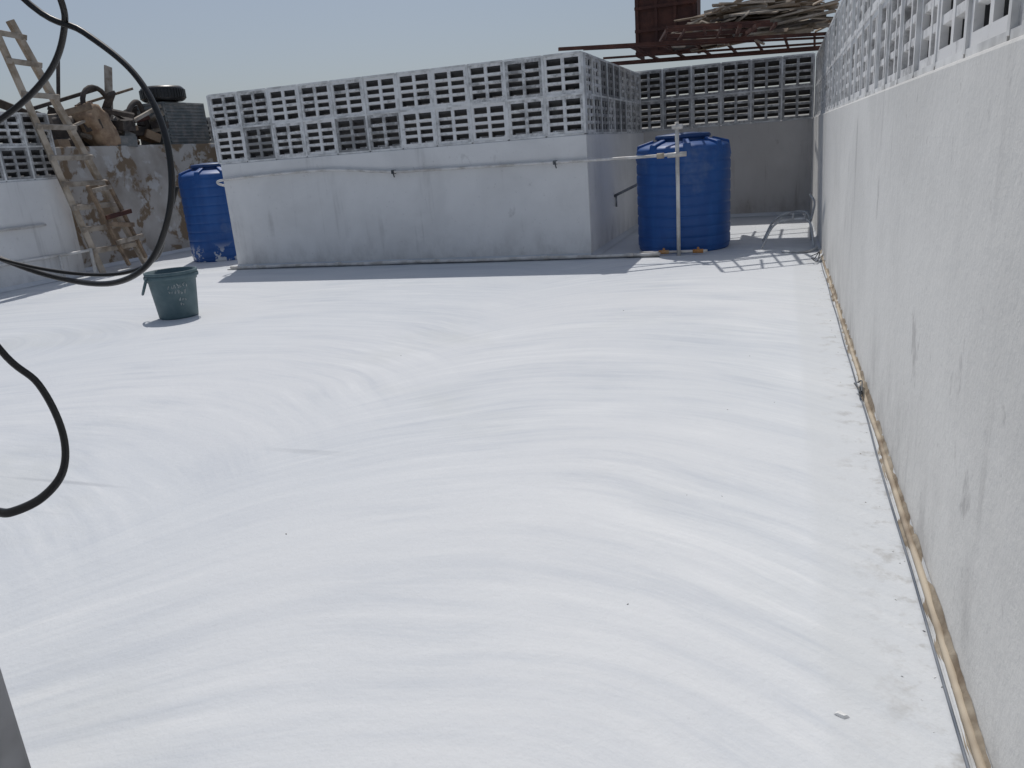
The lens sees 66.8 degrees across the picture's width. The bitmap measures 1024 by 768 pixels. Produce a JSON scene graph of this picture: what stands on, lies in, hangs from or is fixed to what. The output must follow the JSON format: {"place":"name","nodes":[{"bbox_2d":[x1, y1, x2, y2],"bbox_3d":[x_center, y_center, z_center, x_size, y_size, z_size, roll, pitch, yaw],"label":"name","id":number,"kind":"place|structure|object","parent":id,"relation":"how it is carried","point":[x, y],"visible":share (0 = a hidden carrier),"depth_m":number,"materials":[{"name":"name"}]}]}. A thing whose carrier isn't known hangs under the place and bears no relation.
{"place":"outdoors","nodes":[
{"label":"outdoors","id":0,"kind":"place"},
{"bbox_2d":[0,0,840,144],"label":"sky","id":1,"kind":"structure","parent":0,"point":[204,48],"materials":[{"name":"blue"}]},
{"bbox_2d":[0,215,972,767],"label":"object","id":2,"kind":"structure","parent":0,"point":[604,513],"depth_m":3.29,"materials":[{"name":"paint"}]},
{"bbox_2d":[0,669,30,767],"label":"door jamb wall","id":3,"kind":"structure","parent":2,"relation":"on","point":[13,753],"depth_m":1.53,"materials":[{"name":"grey paint"}]},
{"bbox_2d":[0,0,178,517],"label":"hanging cable","id":4,"kind":"object","parent":3,"relation":"hanging from","point":[64,23],"visible":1,"depth_m":1.31,"materials":[{"name":"black rubber"}]},
{"bbox_2d":[0,179,84,287],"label":"parapet wall","id":5,"kind":"structure","parent":2,"relation":"on","point":[30,202],"depth_m":12.48,"materials":[{"name":"white paint"}]},
{"bbox_2d":[0,112,58,181],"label":"breeze block screen","id":6,"kind":"object","parent":5,"relation":"on","point":[20,155],"visible":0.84,"depth_m":12.30,"materials":[{"name":"paint"}]},
{"bbox_2d":[0,224,97,276],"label":"water pipe","id":7,"kind":"object","parent":2,"relation":"on","point":[89,250],"visible":0.82,"depth_m":12.69,"materials":[{"name":"white plastic"}]},
{"bbox_2d":[0,19,147,272],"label":"wooden ladder","id":8,"kind":"object","parent":2,"relation":"on","point":[113,203],"visible":0.95,"depth_m":12.91,"materials":[{"name":"brown wood"}]},
{"bbox_2d":[0,143,228,267],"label":"stained wall","id":9,"kind":"structure","parent":2,"relation":"on","point":[137,177],"depth_m":14.99,"materials":[{"name":"paint"}]},
{"bbox_2d":[51,116,81,146],"bbox_3d":[-8.139,-4.491,13.931,0.646,0.615,0.777,1,18,19],"label":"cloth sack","id":10,"kind":"object","parent":9,"relation":"on","point":[56,134],"visible":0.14,"depth_m":13.70,"materials":[{"name":"fabric"}]},
{"bbox_2d":[0,61,168,146],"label":"scrap pile","id":11,"kind":"object","parent":9,"relation":"on","point":[130,132],"visible":0.55,"depth_m":14.74,"materials":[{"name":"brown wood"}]},
{"bbox_2d":[72,102,120,145],"bbox_3d":[-7.683,-4.738,14.339,0.583,0.904,0.698,1,18,19],"label":"cloth sack","id":12,"kind":"object","parent":9,"relation":"on","point":[107,134],"visible":0.65,"depth_m":14.18,"materials":[{"name":"beige fabric"}]},
{"bbox_2d":[134,102,209,144],"bbox_3d":[-7.221,-5.525,16.548,0.768,0.840,1.263,1,18,19],"label":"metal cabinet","id":13,"kind":"object","parent":9,"relation":"on","point":[187,123],"visible":0.7,"depth_m":16.32,"materials":[{"name":"grey metal"}]},
{"bbox_2d":[139,85,186,102],"bbox_3d":[-7.244,-6.002,16.102,0.894,0.300,0.894,1,18,19],"label":"car tyre","id":14,"kind":"object","parent":13,"relation":"on","point":[168,93],"visible":0.87,"depth_m":15.79,"materials":[{"name":"black rubber"}]},
{"bbox_2d":[141,266,198,319],"bbox_3d":[-3.784,-1.007,8.657,0.606,0.518,0.592,1,18,19],"label":"bucket","id":15,"kind":"object","parent":2,"relation":"on","point":[173,290],"visible":1,"depth_m":8.49,"materials":[{"name":"plastic"}]},
{"bbox_2d":[178,162,236,261],"bbox_3d":[-5.343,-3.159,14.161,1.206,1.700,1.206,1,18,19],"label":"water tank","id":16,"kind":"object","parent":2,"relation":"on","point":[206,213],"visible":0.52,"depth_m":13.65,"materials":[{"name":"blue plastic"}]},
{"bbox_2d":[221,133,643,263],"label":"raised roof block","id":17,"kind":"structure","parent":2,"relation":"on","point":[567,208],"depth_m":11.39,"materials":[{"name":"white paint"}]},
{"bbox_2d":[206,51,588,163],"bbox_3d":[-1.830,-3.901,11.179,5.924,1.030,0.168,1,18,19],"label":"breeze block screen","id":18,"kind":"object","parent":17,"relation":"on","point":[543,76],"visible":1,"depth_m":11.02,"materials":[{"name":"paint"}]},
{"bbox_2d":[574,52,641,134],"bbox_3d":[1.605,-4.521,12.350,0.167,1.030,4.484,1,18,19],"label":"breeze block screen","id":19,"kind":"object","parent":17,"relation":"on","point":[614,98],"visible":0.92,"depth_m":11.96,"materials":[{"name":"paint"}]},
{"bbox_2d":[614,183,637,206],"bbox_3d":[1.829,-2.948,11.964,0.569,0.409,0.042,6,19,31],"label":"broken wall pipe","id":20,"kind":"object","parent":17,"relation":"attached to","point":[624,190],"visible":0.83,"depth_m":12.01,"materials":[{"name":"grey metal"}]},
{"bbox_2d":[227,252,660,269],"bbox_3d":[-1.299,-1.797,11.422,6.901,0.066,0.130,1,18,19],"label":"base pipe","id":21,"kind":"object","parent":2,"relation":"on","point":[539,258],"visible":1,"depth_m":11.28,"materials":[{"name":"white plastic"}]},
{"bbox_2d":[216,122,686,255],"bbox_3d":[-1.152,-2.634,11.335,7.295,1.696,0.321,1,18,19],"label":"water pipe","id":22,"kind":"object","parent":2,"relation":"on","point":[676,127],"visible":0.98,"depth_m":10.44,"materials":[{"name":"white plastic"}]},
{"bbox_2d":[0,210,991,767],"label":"floor edge fillet","id":23,"kind":"object","parent":2,"relation":"on","point":[596,252],"visible":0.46,"depth_m":11.67,"materials":[{"name":"paint"}]},
{"bbox_2d":[286,252,941,732],"bbox_3d":[-0.531,-0.380,6.612,6.206,0.011,9.075,1,18,19],"label":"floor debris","id":24,"kind":"object","parent":2,"relation":"on","point":[842,714],"visible":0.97,"depth_m":2.06,"materials":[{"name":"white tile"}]},
{"bbox_2d":[639,247,707,253],"bbox_3d":[2.157,-1.785,10.402,0.900,0.080,0.054,1,18,19],"label":"pipe valve","id":25,"kind":"object","parent":2,"relation":"on","point":[697,250],"visible":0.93,"depth_m":10.37,"materials":[{"name":"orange plastic"}]},
{"bbox_2d":[636,132,730,253],"bbox_3d":[2.396,-2.697,10.852,1.281,1.564,1.281,1,18,19],"label":"water tank","id":26,"kind":"object","parent":2,"relation":"on","point":[705,183],"visible":0.94,"depth_m":10.37,"materials":[{"name":"blue plastic"}]},
{"bbox_2d":[642,118,812,213],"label":"parapet wall","id":27,"kind":"structure","parent":2,"relation":"on","point":[770,168],"depth_m":14.06,"materials":[{"name":"paint"}]},
{"bbox_2d":[206,52,814,163],"bbox_3d":[-1.366,-5.360,15.793,14.024,1.075,0.168,1,18,19],"label":"breeze block screen","id":28,"kind":"object","parent":27,"relation":"on","point":[721,79],"visible":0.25,"depth_m":13.97,"materials":[{"name":"paint"}]},
{"bbox_2d":[761,193,817,252],"bbox_3d":[3.720,-2.171,10.417,0.706,0.613,1.602,1,18,19],"label":"bent chair frame","id":29,"kind":"object","parent":2,"relation":"on","point":[771,227],"visible":1,"depth_m":10.26,"materials":[{"name":"metal"}]},
{"bbox_2d":[819,256,969,767],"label":"thin floor cable","id":30,"kind":"object","parent":2,"relation":"on","point":[965,758],"visible":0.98,"depth_m":2.56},
{"bbox_2d":[810,250,986,767],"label":"wall conduit","id":31,"kind":"object","parent":2,"relation":"on","point":[968,729],"depth_m":2.60,"materials":[{"name":"plastic"}]},
{"bbox_2d":[820,250,990,767],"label":"mortar strip","id":32,"kind":"object","parent":2,"relation":"on","point":[960,677],"visible":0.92,"depth_m":2.45,"materials":[{"name":"beige concrete"}]},
{"bbox_2d":[810,35,1023,767],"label":"parapet wall","id":33,"kind":"structure","parent":2,"relation":"on","point":[917,189],"depth_m":2.34,"materials":[{"name":"paint"}]},
{"bbox_2d":[814,0,1023,116],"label":"breeze block screen","id":34,"kind":"object","parent":33,"relation":"on","point":[868,48],"visible":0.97,"depth_m":3.90,"materials":[{"name":"paint"}]},
{"bbox_2d":[558,20,826,64],"bbox_3d":[2.965,-5.011,11.497,3.545,0.158,4.457,1,18,19],"label":"steel roof frame","id":35,"kind":"object","parent":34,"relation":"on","point":[745,37],"visible":0.86,"depth_m":10.60,"materials":[{"name":"brown metal"}]},
{"bbox_2d":[634,0,700,58],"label":"rusty steel door","id":36,"kind":"structure","parent":35,"relation":"on","point":[654,19],"depth_m":12.19,"materials":[{"name":"brown metal"}]},
{"bbox_2d":[671,0,839,51],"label":"lumber pile","id":37,"kind":"object","parent":35,"relation":"on","point":[797,16],"visible":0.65,"depth_m":10.80,"materials":[{"name":"brown wood"}]}
]}

